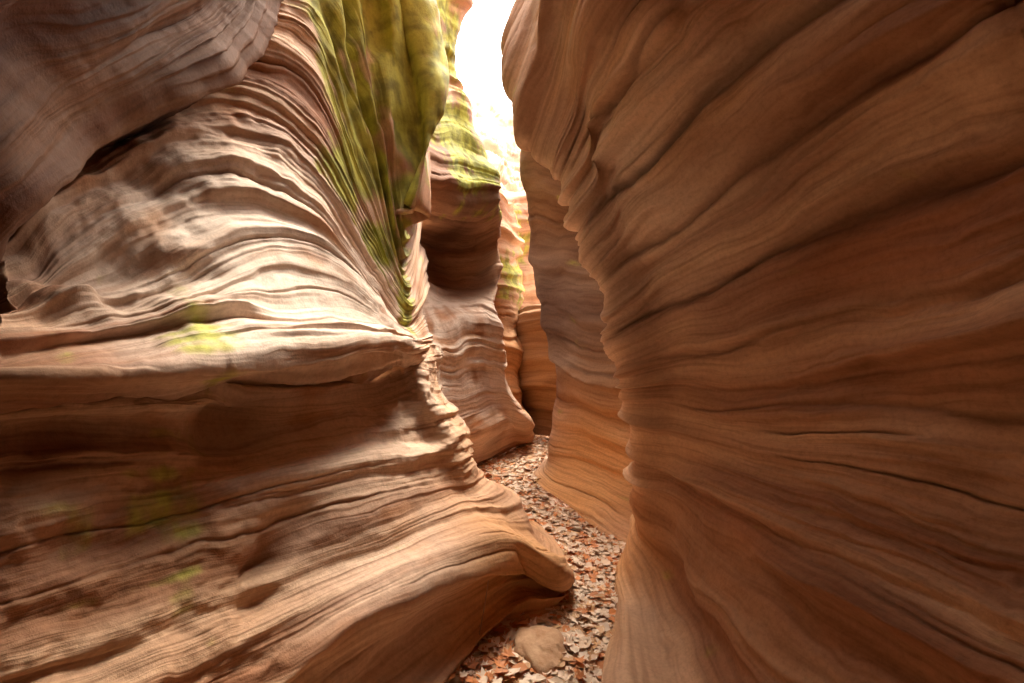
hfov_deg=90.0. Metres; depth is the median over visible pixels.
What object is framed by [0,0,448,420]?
canyon wall
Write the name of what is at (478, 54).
sky
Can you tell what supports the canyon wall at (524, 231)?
on the canyon floor
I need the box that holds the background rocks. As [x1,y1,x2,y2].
[470,94,522,191]
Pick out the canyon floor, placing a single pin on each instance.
(516, 675)
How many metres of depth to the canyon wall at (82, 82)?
1.56 m
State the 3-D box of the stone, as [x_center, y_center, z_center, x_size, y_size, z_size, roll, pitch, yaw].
[0.136,1.509,2.477,0.260,0.148,0.374,0,0,0]
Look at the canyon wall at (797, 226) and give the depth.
1.95 m
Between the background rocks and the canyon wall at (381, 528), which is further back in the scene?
the background rocks
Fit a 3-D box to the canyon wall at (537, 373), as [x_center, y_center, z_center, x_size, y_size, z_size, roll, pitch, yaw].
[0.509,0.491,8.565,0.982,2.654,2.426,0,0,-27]
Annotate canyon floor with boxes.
[449,435,621,682]
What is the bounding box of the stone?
[514,625,567,675]
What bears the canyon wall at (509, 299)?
on the canyon floor
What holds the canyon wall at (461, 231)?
on the canyon floor
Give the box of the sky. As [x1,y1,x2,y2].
[455,0,514,118]
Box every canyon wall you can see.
[0,0,283,261]
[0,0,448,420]
[0,345,574,682]
[420,0,534,463]
[494,192,526,411]
[499,188,540,309]
[501,0,1023,682]
[516,304,556,435]
[520,150,633,544]
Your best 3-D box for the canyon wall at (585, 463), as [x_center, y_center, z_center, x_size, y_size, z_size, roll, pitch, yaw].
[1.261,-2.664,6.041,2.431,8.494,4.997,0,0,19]
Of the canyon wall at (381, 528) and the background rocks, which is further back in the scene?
the background rocks

